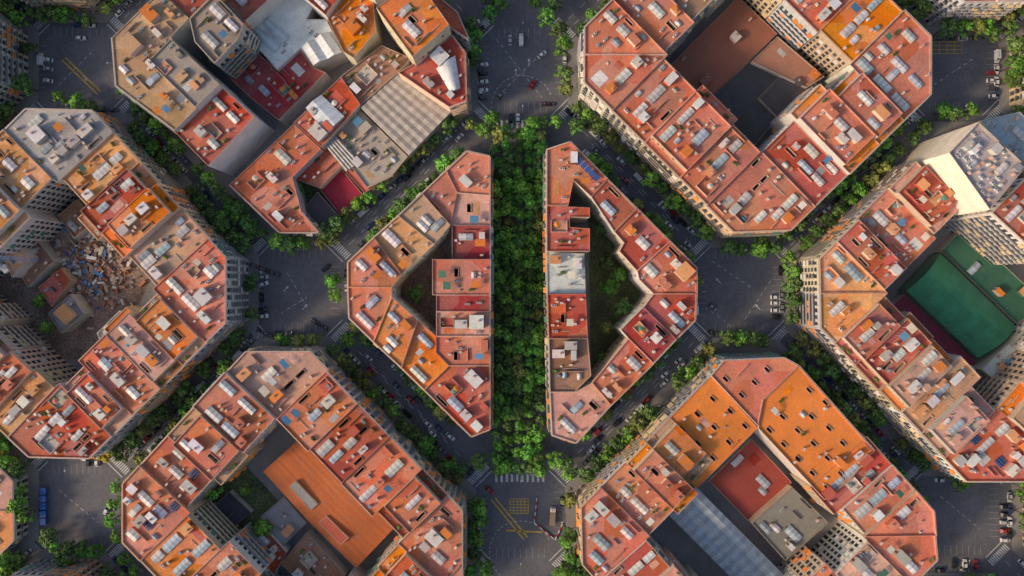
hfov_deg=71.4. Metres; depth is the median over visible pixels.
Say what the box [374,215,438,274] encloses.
apartment building
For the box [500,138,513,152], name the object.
plane tree
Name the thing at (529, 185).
plane tree
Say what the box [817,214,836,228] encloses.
plane tree
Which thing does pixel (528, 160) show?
plane tree
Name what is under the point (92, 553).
plane tree
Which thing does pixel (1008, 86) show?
plane tree
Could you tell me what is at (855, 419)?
plane tree
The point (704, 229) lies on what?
plane tree
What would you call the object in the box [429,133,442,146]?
plane tree
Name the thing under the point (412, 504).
apartment building
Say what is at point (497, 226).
plane tree
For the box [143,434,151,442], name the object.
parked car
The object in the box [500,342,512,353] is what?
plane tree
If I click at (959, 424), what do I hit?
apartment building
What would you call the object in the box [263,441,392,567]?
tiled market hall
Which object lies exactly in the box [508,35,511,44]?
car
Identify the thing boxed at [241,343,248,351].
parked car
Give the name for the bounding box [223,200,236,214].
plane tree
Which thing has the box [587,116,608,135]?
plane tree
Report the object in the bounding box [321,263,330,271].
car
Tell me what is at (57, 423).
apartment building
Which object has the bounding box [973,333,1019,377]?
courtyard workshop
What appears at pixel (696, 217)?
plane tree
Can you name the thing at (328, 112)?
translucent skylight roof
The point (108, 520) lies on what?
plane tree
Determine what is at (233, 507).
courtyard pavilion
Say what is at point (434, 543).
apartment building
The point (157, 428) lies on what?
parked car
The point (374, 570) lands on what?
apartment building
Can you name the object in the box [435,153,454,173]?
plane tree
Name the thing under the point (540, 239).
plane tree
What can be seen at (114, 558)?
parked car
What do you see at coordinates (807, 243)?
plane tree
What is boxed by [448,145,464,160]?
plane tree
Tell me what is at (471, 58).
plane tree
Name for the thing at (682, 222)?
parked car
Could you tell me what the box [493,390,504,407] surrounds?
plane tree
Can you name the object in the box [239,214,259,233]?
plane tree
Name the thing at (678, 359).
car
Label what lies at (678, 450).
apartment building
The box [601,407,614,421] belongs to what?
plane tree
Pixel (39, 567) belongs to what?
apartment building
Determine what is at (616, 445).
plane tree
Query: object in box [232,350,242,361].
parked van
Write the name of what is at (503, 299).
plane tree
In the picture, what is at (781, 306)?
parked car
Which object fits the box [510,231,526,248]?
plane tree
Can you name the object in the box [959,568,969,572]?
parked car
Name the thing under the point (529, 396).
plane tree
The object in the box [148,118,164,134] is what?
plane tree
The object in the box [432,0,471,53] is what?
apartment building
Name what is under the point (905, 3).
plane tree
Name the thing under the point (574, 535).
plane tree
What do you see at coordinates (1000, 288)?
sports court
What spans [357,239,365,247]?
parked car
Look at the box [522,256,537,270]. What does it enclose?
plane tree
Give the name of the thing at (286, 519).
courtyard workshop
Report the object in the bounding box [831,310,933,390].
apartment building
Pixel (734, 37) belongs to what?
courtyard hall
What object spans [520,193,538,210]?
plane tree
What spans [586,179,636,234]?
apartment building
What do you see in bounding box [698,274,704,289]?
plane tree
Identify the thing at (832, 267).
apartment building
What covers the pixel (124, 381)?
apartment building
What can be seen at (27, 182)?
apartment building
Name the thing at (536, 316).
plane tree
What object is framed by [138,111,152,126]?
plane tree
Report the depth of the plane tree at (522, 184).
291.77 m
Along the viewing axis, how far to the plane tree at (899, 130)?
291.71 m
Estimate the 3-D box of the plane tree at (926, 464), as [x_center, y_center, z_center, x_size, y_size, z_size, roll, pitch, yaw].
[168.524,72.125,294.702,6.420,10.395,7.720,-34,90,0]
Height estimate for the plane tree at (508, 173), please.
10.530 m
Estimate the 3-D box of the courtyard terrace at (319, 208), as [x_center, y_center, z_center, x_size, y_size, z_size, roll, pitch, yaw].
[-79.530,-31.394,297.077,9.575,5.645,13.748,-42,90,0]
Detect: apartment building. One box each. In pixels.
[0,12,27,64]
[0,52,27,108]
[0,129,77,214]
[0,188,64,253]
[0,252,5,278]
[0,294,11,303]
[0,303,34,326]
[0,324,50,360]
[0,346,68,405]
[0,363,77,437]
[0,466,27,510]
[0,505,27,554]
[4,108,133,184]
[8,381,133,458]
[11,559,60,575]
[21,0,61,9]
[42,559,111,575]
[52,0,110,11]
[63,133,164,204]
[64,366,157,435]
[77,161,184,242]
[78,333,180,415]
[102,183,202,259]
[104,305,201,387]
[111,0,244,132]
[121,465,213,560]
[129,208,229,284]
[134,294,227,365]
[140,436,218,506]
[140,499,241,575]
[150,39,246,109]
[153,238,248,342]
[167,407,267,484]
[171,0,206,16]
[174,89,274,175]
[189,0,265,78]
[192,369,279,452]
[193,522,276,575]
[226,0,341,29]
[227,346,338,417]
[229,51,331,125]
[229,124,323,235]
[260,569,283,575]
[276,366,365,451]
[294,77,365,149]
[297,144,386,192]
[310,397,397,482]
[328,0,383,65]
[337,109,410,191]
[340,45,411,105]
[341,425,427,516]
[347,237,409,286]
[347,287,400,341]
[347,564,366,575]
[365,555,385,575]
[370,0,453,10]
[373,297,424,367]
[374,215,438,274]
[376,0,451,65]
[377,534,431,575]
[378,459,451,538]
[398,35,471,119]
[398,192,451,247]
[398,483,467,575]
[401,318,448,390]
[422,171,456,224]
[424,363,493,436]
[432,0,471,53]
[432,259,493,294]
[436,295,492,311]
[436,310,493,335]
[436,335,493,365]
[445,150,493,198]
[451,194,493,226]
[452,225,493,260]
[542,141,607,208]
[542,206,589,252]
[542,252,585,293]
[543,294,587,337]
[544,336,590,391]
[545,379,610,443]
[575,476,649,575]
[577,0,667,69]
[577,55,666,120]
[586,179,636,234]
[589,335,653,405]
[595,450,673,534]
[606,58,696,153]
[606,535,669,575]
[607,208,669,271]
[614,306,676,362]
[615,0,693,58]
[617,432,697,513]
[627,241,697,293]
[634,293,697,338]
[635,85,737,184]
[638,410,712,484]
[648,370,756,488]
[659,544,688,575]
[669,125,760,209]
[673,0,712,28]
[683,563,697,575]
[692,151,815,237]
[697,351,798,425]
[702,0,724,19]
[743,0,782,19]
[753,365,874,499]
[758,120,847,205]
[764,0,849,50]
[769,84,879,174]
[777,561,796,575]
[781,545,836,575]
[787,432,890,514]
[794,241,886,292]
[795,293,887,343]
[797,0,902,78]
[810,296,905,365]
[810,521,901,575]
[813,219,906,289]
[823,9,931,119]
[824,69,904,144]
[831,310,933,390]
[835,487,936,536]
[836,462,913,533]
[837,188,935,266]
[838,519,937,575]
[852,339,953,411]
[869,161,958,233]
[870,352,980,433]
[890,386,994,458]
[910,0,995,24]
[917,407,1023,482]
[939,112,1023,178]
[943,178,1023,264]
[961,0,1023,24]
[972,375,1023,430]
[994,351,1023,383]
[1009,33,1023,71]
[1009,70,1023,110]
[1010,319,1023,350]
[1022,489,1023,545]
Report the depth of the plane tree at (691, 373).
291.44 m
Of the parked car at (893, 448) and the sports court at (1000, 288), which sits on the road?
the parked car at (893, 448)
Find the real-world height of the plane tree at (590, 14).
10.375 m
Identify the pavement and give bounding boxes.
[0,0,1023,575]
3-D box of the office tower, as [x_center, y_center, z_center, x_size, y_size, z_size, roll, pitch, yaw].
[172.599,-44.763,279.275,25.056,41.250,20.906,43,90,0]
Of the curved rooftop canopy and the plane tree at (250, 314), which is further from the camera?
the plane tree at (250, 314)
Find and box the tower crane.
[0,256,41,273]
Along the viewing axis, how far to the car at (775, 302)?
298.87 m
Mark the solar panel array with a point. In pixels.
(589, 171)
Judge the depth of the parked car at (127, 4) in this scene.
299.06 m
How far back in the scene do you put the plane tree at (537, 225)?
290.85 m
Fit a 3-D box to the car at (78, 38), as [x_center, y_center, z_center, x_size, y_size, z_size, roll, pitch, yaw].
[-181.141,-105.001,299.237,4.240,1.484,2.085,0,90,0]
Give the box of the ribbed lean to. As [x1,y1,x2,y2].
[326,135,355,170]
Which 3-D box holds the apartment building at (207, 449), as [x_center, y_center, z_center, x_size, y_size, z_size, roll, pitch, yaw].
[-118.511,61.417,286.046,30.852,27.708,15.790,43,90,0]
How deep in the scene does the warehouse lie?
289.00 m
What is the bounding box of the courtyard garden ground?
[0,183,640,528]
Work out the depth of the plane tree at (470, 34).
291.66 m
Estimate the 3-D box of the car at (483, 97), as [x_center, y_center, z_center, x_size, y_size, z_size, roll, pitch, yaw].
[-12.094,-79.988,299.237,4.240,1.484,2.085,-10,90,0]
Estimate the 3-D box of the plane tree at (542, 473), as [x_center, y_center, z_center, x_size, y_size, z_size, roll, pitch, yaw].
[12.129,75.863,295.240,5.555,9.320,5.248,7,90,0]
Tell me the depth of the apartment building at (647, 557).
277.69 m
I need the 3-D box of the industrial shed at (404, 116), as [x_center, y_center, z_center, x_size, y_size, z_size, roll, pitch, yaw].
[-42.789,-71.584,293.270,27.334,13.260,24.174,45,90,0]
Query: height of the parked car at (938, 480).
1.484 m
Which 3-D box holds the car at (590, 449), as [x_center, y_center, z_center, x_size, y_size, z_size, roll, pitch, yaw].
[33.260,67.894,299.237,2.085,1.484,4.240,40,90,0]
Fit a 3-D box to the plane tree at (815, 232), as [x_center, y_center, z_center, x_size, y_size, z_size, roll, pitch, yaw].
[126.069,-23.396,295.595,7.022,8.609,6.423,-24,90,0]
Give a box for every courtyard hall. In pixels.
[671,0,777,94]
[707,437,791,522]
[714,42,779,144]
[750,36,823,88]
[759,76,816,115]
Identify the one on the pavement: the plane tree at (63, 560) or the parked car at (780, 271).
the plane tree at (63, 560)
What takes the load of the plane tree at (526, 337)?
on the road
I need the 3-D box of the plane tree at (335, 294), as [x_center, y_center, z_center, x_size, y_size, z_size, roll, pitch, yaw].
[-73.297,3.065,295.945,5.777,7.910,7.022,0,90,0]
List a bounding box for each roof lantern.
[289,481,317,509]
[319,516,348,543]
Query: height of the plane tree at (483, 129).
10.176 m
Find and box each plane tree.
[0,0,16,15]
[0,101,17,120]
[0,110,9,128]
[0,434,15,452]
[0,450,18,468]
[0,551,19,568]
[0,562,19,575]
[3,0,24,4]
[3,452,19,467]
[5,494,29,513]
[7,460,29,479]
[8,10,29,27]
[9,482,27,498]
[11,72,37,97]
[11,550,26,563]
[12,559,28,570]
[16,507,35,522]
[18,42,37,54]
[24,5,36,19]
[32,294,46,307]
[35,9,50,23]
[37,320,55,334]
[37,528,58,547]
[42,4,52,17]
[47,5,61,22]
[49,541,64,554]
[51,90,67,105]
[52,545,79,566]
[53,5,79,23]
[61,540,78,555]
[68,91,86,107]
[74,539,91,558]
[80,12,95,27]
[80,100,101,110]
[87,544,104,559]
[95,453,110,462]
[98,562,116,575]
[100,0,114,14]
[103,511,120,528]
[106,495,120,510]
[108,440,131,463]
[109,0,124,4]
[109,478,121,493]
[110,528,120,543]
[116,553,133,565]
[121,430,143,447]
[127,120,141,134]
[128,564,139,575]
[129,102,144,116]
[132,129,150,146]
[132,450,150,465]
[134,423,154,437]
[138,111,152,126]
[144,139,164,157]
[144,409,165,427]
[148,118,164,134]
[150,438,161,449]
[155,152,171,166]
[155,402,174,419]
[160,128,172,141]
[164,425,170,434]
[167,137,185,155]
[168,162,182,175]
[168,416,180,429]
[170,393,187,407]
[176,380,196,397]
[178,403,192,418]
[184,183,202,199]
[184,395,199,408]
[190,162,205,176]
[192,194,211,211]
[194,356,216,378]
[200,171,217,186]
[200,204,219,223]
[200,383,209,395]
[204,486,223,499]
[210,183,227,199]
[211,217,230,236]
[214,210,229,222]
[216,340,238,357]
[217,358,233,374]
[221,193,235,206]
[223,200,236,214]
[225,227,243,246]
[228,327,246,345]
[230,201,249,220]
[230,211,246,225]
[236,241,250,255]
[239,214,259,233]
[239,232,253,248]
[239,482,252,496]
[243,271,257,291]
[244,219,258,234]
[244,307,260,321]
[251,518,273,536]
[255,228,268,238]
[268,232,285,251]
[274,332,292,345]
[282,234,297,256]
[289,333,304,346]
[291,181,303,192]
[294,234,310,250]
[305,333,322,345]
[314,237,328,249]
[317,222,335,241]
[324,273,342,288]
[325,228,341,245]
[326,343,342,356]
[328,214,347,231]
[328,288,341,303]
[336,352,352,368]
[338,205,358,223]
[339,331,356,347]
[344,363,359,378]
[347,323,360,336]
[350,196,366,210]
[352,370,373,390]
[358,334,376,348]
[360,190,377,203]
[365,229,379,241]
[365,384,381,398]
[373,216,390,230]
[375,181,389,192]
[378,394,392,408]
[386,207,398,222]
[387,404,400,417]
[392,196,411,213]
[394,366,404,374]
[394,417,416,434]
[397,161,411,173]
[403,374,414,387]
[404,185,421,200]
[406,153,419,165]
[407,284,423,303]
[407,428,424,443]
[413,383,426,396]
[415,139,434,154]
[416,179,431,191]
[416,435,436,456]
[423,396,437,409]
[427,448,438,462]
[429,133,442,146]
[429,170,439,181]
[430,406,448,420]
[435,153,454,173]
[436,458,453,477]
[440,116,456,135]
[443,456,456,472]
[445,416,457,425]
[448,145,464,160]
[449,472,464,485]
[454,114,464,125]
[454,462,467,476]
[463,15,478,30]
[464,116,476,129]
[464,565,477,575]
[466,29,473,41]
[466,495,478,512]
[467,43,481,56]
[467,515,477,530]
[467,529,480,544]
[467,529,483,546]
[467,546,482,561]
[468,50,481,67]
[470,452,487,471]
[472,27,482,43]
[472,499,486,516]
[474,122,490,138]
[475,559,493,575]
[476,514,489,528]
[480,0,493,6]
[481,5,498,23]
[483,110,500,130]
[488,143,502,158]
[490,426,503,437]
[490,451,504,465]
[491,0,508,10]
[491,126,504,144]
[491,245,502,257]
[491,437,506,451]
[492,258,501,269]
[492,467,502,476]
[493,156,505,167]
[493,169,503,180]
[493,179,504,197]
[493,196,501,207]
[493,208,502,221]
[493,220,501,232]
[493,231,504,245]
[493,285,502,296]
[493,299,504,309]
[493,323,503,338]
[493,363,505,379]
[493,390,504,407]
[493,405,502,414]
[493,414,503,426]
[494,269,508,286]
[494,311,502,322]
[494,338,503,351]
[494,350,504,362]
[494,376,505,391]
[495,458,514,474]
[496,162,513,177]
[496,291,513,304]
[496,302,512,316]
[497,197,514,215]
[497,278,513,292]
[497,376,514,393]
[497,404,516,420]
[497,446,511,458]
[498,174,514,192]
[499,225,515,242]
[499,239,515,257]
[499,254,510,265]
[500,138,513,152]
[500,315,513,327]
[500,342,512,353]
[501,122,513,139]
[501,151,515,164]
[501,216,514,227]
[501,354,515,366]
[501,420,514,431]
[501,431,513,446]
[502,265,512,277]
[502,327,513,341]
[503,191,512,201]
[503,393,512,404]
[504,366,515,378]
[507,273,524,288]
[508,205,526,220]
[509,362,524,379]
[509,403,527,420]
[510,153,522,166]
[510,180,527,196]
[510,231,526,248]
[510,247,523,260]
[510,300,525,316]
[510,327,523,338]
[510,377,522,394]
[510,446,522,460]
[510,461,524,475]
[511,166,525,181]
[511,193,524,205]
[511,286,524,299]
[511,314,522,328]
[511,339,527,353]
[511,353,521,362]
[511,393,522,404]
[512,260,527,274]
[513,142,524,153]
[513,431,522,443]
[514,128,526,143]
[514,221,525,232]
[515,419,525,430]
[518,443,537,461]
[519,126,536,143]
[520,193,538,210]
[520,377,539,394]
[520,406,535,418]
[520,460,533,475]
[521,268,535,283]
[521,280,532,291]
[521,291,537,306]
[521,306,534,318]
[521,391,535,407]
[522,140,534,153]
[522,153,534,165]
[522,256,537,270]
[522,331,535,346]
[522,368,536,382]
[522,419,535,431]
[522,431,532,443]
[523,210,534,221]
[523,220,536,233]
[523,230,538,248]
[523,244,536,259]
[523,319,535,331]
[523,345,532,357]
[523,356,534,367]
[524,115,541,129]
[524,166,537,180]
[525,182,534,194]
[528,0,541,7]
[528,424,547,442]
[529,280,544,292]
[529,454,545,473]
[530,308,544,320]
[530,328,545,346]
[531,155,543,168]
[531,208,542,220]
[531,255,544,270]
[531,357,544,370]
[531,385,545,401]
[531,452,544,463]
[532,139,547,155]
[532,292,544,309]
[532,342,544,358]
[532,441,544,452]
[533,129,546,144]
[533,182,542,194]
[533,218,544,236]
[533,243,543,256]
[533,369,545,384]
[533,398,545,411]
[534,168,542,184]
[534,320,545,332]
[535,194,543,208]
[535,229,543,245]
[535,414,546,426]
[535,466,547,477]
[536,115,548,127]
[536,269,544,281]
[537,6,555,27]
[545,0,560,11]
[545,450,563,470]
[547,114,562,129]
[549,20,568,36]
[553,35,574,55]
[553,63,573,83]
[553,560,571,575]
[557,82,573,96]
[558,533,573,548]
[560,455,573,472]
[560,469,576,481]
[560,486,575,509]
[562,525,577,541]
[563,545,576,563]
[566,564,582,575]
[568,118,585,136]
[570,100,585,116]
[570,552,581,567]
[574,467,595,483]
[575,23,585,36]
[578,566,589,575]
[579,108,597,124]
[582,430,591,441]
[584,8,598,23]
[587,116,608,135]
[587,152,603,168]
[588,454,604,471]
[592,220,606,235]
[597,0,609,9]
[597,349,609,362]
[598,252,613,269]
[598,278,620,297]
[598,442,616,463]
[599,160,613,179]
[599,321,614,335]
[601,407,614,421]
[602,130,620,147]
[609,434,624,451]
[610,177,619,186]
[610,266,626,281]
[612,143,625,154]
[613,297,632,317]
[616,425,634,444]
[620,386,632,400]
[624,150,638,165]
[630,410,647,432]
[631,198,643,210]
[632,377,643,386]
[637,162,648,175]
[638,403,659,422]
[640,366,655,382]
[641,170,660,187]
[642,211,653,220]
[651,213,665,231]
[652,357,665,368]
[655,181,669,196]
[661,226,673,241]
[662,192,682,209]
[662,343,675,356]
[671,370,686,391]
[673,241,684,251]
[673,336,681,346]
[676,199,689,216]
[678,364,698,380]
[681,249,695,261]
[686,209,704,228]
[690,355,706,370]
[695,220,713,241]
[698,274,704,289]
[700,341,719,358]
[719,238,737,254]
[719,329,737,345]
[733,328,747,347]
[736,241,749,255]
[744,328,762,347]
[749,241,769,258]
[753,236,768,245]
[760,332,769,348]
[766,240,783,254]
[776,230,793,241]
[780,249,796,264]
[781,281,797,295]
[781,342,802,362]
[782,262,800,277]
[782,275,800,293]
[784,292,802,308]
[785,309,799,324]
[793,218,808,232]
[793,330,809,348]
[794,358,805,368]
[798,234,812,250]
[802,339,823,357]
[805,211,813,219]
[805,365,821,380]
[808,225,824,238]
[813,349,832,367]
[814,200,823,208]
[814,379,826,390]
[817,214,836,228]
[819,361,840,379]
[822,387,841,402]
[823,189,836,201]
[831,202,847,219]
[834,176,848,194]
[834,375,847,387]
[834,397,852,416]
[840,191,857,207]
[842,381,861,398]
[847,169,857,181]
[847,410,864,427]
[851,181,868,199]
[855,391,874,409]
[856,159,868,171]
[856,420,870,436]
[862,171,880,187]
[866,405,883,422]
[868,144,882,162]
[868,432,881,447]
[869,160,892,176]
[873,416,887,426]
[879,152,895,165]
[881,137,893,149]
[885,456,898,468]
[888,142,906,156]
[889,125,903,137]
[893,437,908,450]
[897,0,915,9]
[897,469,906,477]
[900,119,907,128]
[905,130,920,145]
[905,447,923,463]
[910,478,919,491]
[911,0,931,20]
[912,117,934,135]
[915,456,931,473]
[933,101,952,120]
[934,18,956,38]
[944,105,964,121]
[948,476,973,491]
[951,19,973,38]
[962,101,979,119]
[966,17,986,39]
[973,18,994,35]
[983,24,1001,42]
[997,11,1015,23]
[1000,19,1019,35]
[1001,35,1023,55]
[1001,54,1023,74]
[1001,70,1020,87]
[1002,70,1023,87]
[1008,105,1023,114]
[1012,483,1023,496]
[1014,6,1023,16]
[1014,510,1023,523]
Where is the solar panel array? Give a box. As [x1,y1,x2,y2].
[578,156,599,180]
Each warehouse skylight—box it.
[255,27,279,51]
[263,18,289,42]
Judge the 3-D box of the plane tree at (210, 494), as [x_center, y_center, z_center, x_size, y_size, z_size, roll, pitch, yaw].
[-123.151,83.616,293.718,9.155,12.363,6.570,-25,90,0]
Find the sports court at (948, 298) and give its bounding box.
[897,253,1015,357]
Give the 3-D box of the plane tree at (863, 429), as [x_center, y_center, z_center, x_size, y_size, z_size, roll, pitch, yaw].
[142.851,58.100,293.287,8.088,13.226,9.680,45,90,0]
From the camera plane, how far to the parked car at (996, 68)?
298.97 m
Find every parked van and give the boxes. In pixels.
[36,53,43,65]
[147,441,155,451]
[195,381,205,392]
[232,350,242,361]
[357,207,369,217]
[582,149,589,156]
[589,131,600,140]
[633,172,642,183]
[634,403,643,413]
[693,342,704,352]
[993,49,1000,62]
[1015,15,1023,22]
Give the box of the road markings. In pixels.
[14,1,1019,575]
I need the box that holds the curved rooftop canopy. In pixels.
[436,56,460,91]
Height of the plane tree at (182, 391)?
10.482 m
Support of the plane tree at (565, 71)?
on the road
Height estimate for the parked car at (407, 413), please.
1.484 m
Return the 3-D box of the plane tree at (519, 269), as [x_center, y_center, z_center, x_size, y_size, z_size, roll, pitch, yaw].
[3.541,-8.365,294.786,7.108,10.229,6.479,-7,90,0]
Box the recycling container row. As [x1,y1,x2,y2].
[39,487,47,524]
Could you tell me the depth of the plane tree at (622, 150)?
293.98 m
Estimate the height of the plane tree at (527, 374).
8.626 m
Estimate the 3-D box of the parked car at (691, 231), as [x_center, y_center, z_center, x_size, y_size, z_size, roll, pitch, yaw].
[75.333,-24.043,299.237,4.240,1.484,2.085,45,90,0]
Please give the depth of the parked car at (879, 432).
299.02 m
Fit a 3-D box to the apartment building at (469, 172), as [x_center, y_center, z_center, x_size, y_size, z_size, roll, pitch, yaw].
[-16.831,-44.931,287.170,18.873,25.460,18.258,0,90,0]
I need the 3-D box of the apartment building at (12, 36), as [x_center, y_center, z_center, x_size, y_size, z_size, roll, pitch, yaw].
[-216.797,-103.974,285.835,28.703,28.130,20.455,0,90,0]
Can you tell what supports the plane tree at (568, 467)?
on the road
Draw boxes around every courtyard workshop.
[2,248,37,277]
[22,242,62,286]
[38,268,78,306]
[48,294,93,332]
[58,199,88,238]
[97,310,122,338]
[253,524,291,573]
[261,496,307,545]
[280,528,348,575]
[748,484,827,560]
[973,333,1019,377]
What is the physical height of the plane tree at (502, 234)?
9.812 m
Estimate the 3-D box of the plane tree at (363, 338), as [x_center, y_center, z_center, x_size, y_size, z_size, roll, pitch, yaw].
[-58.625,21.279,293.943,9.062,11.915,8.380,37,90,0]
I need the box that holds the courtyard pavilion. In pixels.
[215,489,253,525]
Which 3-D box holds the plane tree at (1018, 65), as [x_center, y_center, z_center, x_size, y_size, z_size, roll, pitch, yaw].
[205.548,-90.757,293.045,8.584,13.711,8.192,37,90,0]
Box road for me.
[10,0,1023,575]
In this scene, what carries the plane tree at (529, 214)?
on the road
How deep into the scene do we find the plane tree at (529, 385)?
292.01 m
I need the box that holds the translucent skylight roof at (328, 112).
[306,95,344,133]
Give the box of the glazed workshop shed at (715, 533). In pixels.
[669,483,783,575]
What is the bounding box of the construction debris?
[23,198,146,329]
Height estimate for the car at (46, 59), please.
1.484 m
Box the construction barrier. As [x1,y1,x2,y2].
[534,498,562,539]
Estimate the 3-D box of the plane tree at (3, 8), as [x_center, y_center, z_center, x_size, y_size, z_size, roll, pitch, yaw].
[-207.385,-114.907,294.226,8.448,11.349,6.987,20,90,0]
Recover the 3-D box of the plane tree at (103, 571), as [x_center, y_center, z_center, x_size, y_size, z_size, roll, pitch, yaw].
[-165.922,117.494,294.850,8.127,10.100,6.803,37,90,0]
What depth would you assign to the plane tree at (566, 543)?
291.95 m
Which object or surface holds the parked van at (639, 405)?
on the road
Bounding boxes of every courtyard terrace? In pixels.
[305,192,338,230]
[320,169,362,214]
[890,294,976,370]
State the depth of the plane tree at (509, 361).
293.67 m
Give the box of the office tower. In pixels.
[896,122,1023,215]
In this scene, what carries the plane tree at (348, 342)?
on the road
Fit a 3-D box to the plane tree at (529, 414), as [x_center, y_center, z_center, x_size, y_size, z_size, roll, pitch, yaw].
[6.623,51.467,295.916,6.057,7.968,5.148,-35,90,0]
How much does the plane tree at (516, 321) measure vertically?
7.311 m
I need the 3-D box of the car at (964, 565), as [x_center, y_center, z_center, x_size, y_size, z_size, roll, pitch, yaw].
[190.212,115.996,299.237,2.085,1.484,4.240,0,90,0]
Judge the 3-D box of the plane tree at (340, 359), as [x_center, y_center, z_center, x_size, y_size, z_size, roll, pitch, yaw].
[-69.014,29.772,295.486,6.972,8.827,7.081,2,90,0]
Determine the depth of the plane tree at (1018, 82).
291.10 m
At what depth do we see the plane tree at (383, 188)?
292.90 m
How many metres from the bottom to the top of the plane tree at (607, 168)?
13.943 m
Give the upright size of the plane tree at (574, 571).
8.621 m
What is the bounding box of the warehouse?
[254,0,348,71]
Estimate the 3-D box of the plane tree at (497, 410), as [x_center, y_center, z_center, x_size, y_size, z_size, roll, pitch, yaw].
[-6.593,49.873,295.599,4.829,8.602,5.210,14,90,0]
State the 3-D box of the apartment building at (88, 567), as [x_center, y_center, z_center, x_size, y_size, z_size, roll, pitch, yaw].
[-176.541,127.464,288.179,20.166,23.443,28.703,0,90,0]
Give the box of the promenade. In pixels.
[514,131,522,462]
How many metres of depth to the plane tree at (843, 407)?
288.94 m
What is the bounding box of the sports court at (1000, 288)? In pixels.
[934,232,1023,323]
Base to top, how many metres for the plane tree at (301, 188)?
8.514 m
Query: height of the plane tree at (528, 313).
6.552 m
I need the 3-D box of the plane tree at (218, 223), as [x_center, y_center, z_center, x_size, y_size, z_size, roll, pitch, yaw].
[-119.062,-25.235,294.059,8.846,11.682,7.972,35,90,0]
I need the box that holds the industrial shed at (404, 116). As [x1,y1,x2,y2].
[361,74,452,157]
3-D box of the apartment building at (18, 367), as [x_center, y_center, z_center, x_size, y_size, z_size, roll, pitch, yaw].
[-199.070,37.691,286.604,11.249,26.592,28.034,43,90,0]
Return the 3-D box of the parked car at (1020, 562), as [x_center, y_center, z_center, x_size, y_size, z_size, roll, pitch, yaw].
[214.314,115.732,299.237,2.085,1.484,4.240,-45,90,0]
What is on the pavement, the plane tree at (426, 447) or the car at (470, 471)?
the plane tree at (426, 447)
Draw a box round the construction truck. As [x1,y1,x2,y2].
[549,506,555,525]
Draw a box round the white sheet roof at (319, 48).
[302,31,341,64]
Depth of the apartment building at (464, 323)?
277.50 m
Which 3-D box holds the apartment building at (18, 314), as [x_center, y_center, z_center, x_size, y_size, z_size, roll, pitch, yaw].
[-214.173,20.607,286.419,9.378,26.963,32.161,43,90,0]
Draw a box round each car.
[23,548,31,555]
[43,57,53,62]
[43,66,53,71]
[43,78,53,83]
[73,22,82,27]
[75,36,85,40]
[85,23,95,27]
[86,459,90,466]
[94,457,99,466]
[97,106,106,111]
[103,506,109,514]
[109,107,118,111]
[112,555,117,564]
[115,8,123,17]
[120,565,128,573]
[123,0,132,8]
[134,443,142,451]
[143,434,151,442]
[145,127,154,136]
[151,425,160,434]
[157,433,166,440]
[170,154,179,163]
[180,164,187,172]
[181,156,190,165]
[204,191,212,200]
[240,338,248,347]
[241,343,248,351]
[247,337,255,345]
[258,274,268,278]
[258,281,268,286]
[258,307,268,311]
[259,293,263,302]
[259,314,268,318]
[272,331,282,335]
[285,331,294,335]
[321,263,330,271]
[343,347,349,353]
[344,269,346,278]
[351,357,360,363]
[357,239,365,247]
[364,222,372,230]
[364,352,372,360]
[366,366,374,375]
[368,199,377,207]
[373,348,382,355]
[378,191,386,199]
[387,183,396,191]
[387,391,394,398]
[392,381,401,389]
[395,400,402,409]
[396,175,404,183]
[403,174,411,181]
[403,409,411,418]
[406,167,414,173]
[406,394,414,403]
[413,395,421,403]
[415,159,421,166]
[421,158,428,164]
[423,419,431,427]
[424,150,433,158]
[428,428,436,437]
[435,424,443,432]
[437,445,445,453]
[443,134,451,142]
[446,432,454,440]
[453,126,461,134]
[455,133,463,141]
[467,465,473,475]
[478,62,487,66]
[478,70,487,75]
[478,79,487,84]
[478,87,487,92]
[478,95,487,100]
[485,486,493,494]
[496,90,505,99]
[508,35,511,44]
[508,113,512,123]
[515,113,519,123]
[519,34,523,45]
[528,79,535,89]
[537,50,546,58]
[562,54,566,62]
[565,108,573,116]
[573,113,581,120]
[581,457,589,466]
[587,445,594,453]
[590,448,598,456]
[591,146,599,154]
[593,427,601,435]
[593,435,601,443]
[599,139,607,147]
[611,401,619,408]
[612,418,621,427]
[616,156,625,165]
[618,185,626,193]
[620,176,629,184]
[625,413,633,421]
[627,194,635,201]
[642,395,650,404]
[658,202,666,211]
[659,378,668,386]
[660,369,669,377]
[665,221,673,229]
[669,209,677,217]
[670,215,678,223]
[674,355,682,363]
[677,360,685,367]
[678,217,686,226]
[684,240,692,249]
[686,226,695,235]
[707,302,716,310]
[770,295,779,298]
[770,301,780,304]
[770,308,779,311]
[770,315,780,318]
[778,266,783,275]
[779,291,783,300]
[779,303,783,312]
[796,231,805,239]
[822,204,831,213]
[831,196,839,204]
[832,383,840,392]
[841,392,849,401]
[849,401,857,409]
[858,410,866,419]
[866,419,874,427]
[874,428,883,437]
[889,449,898,458]
[891,446,900,454]
[907,112,915,119]
[907,116,915,123]
[933,36,942,40]
[934,478,944,482]
[934,568,944,572]
[945,35,955,40]
[951,558,956,568]
[958,36,967,40]
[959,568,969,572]
[962,559,967,568]
[970,36,980,40]
[972,560,977,569]
[986,71,995,74]
[986,78,994,82]
[987,86,996,90]
[988,94,997,98]
[994,64,999,73]
[994,76,999,86]
[994,89,999,98]
[999,504,1008,508]
[999,512,1009,516]
[999,520,1007,523]
[999,528,1009,533]
[1000,537,1010,542]
[1007,492,1012,501]
[1007,504,1012,514]
[1007,517,1012,526]
[1007,529,1012,538]
[1017,559,1023,567]
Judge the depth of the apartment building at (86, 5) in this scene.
292.44 m
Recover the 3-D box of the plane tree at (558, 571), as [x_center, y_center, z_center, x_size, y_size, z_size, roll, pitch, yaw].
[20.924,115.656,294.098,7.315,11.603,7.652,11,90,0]

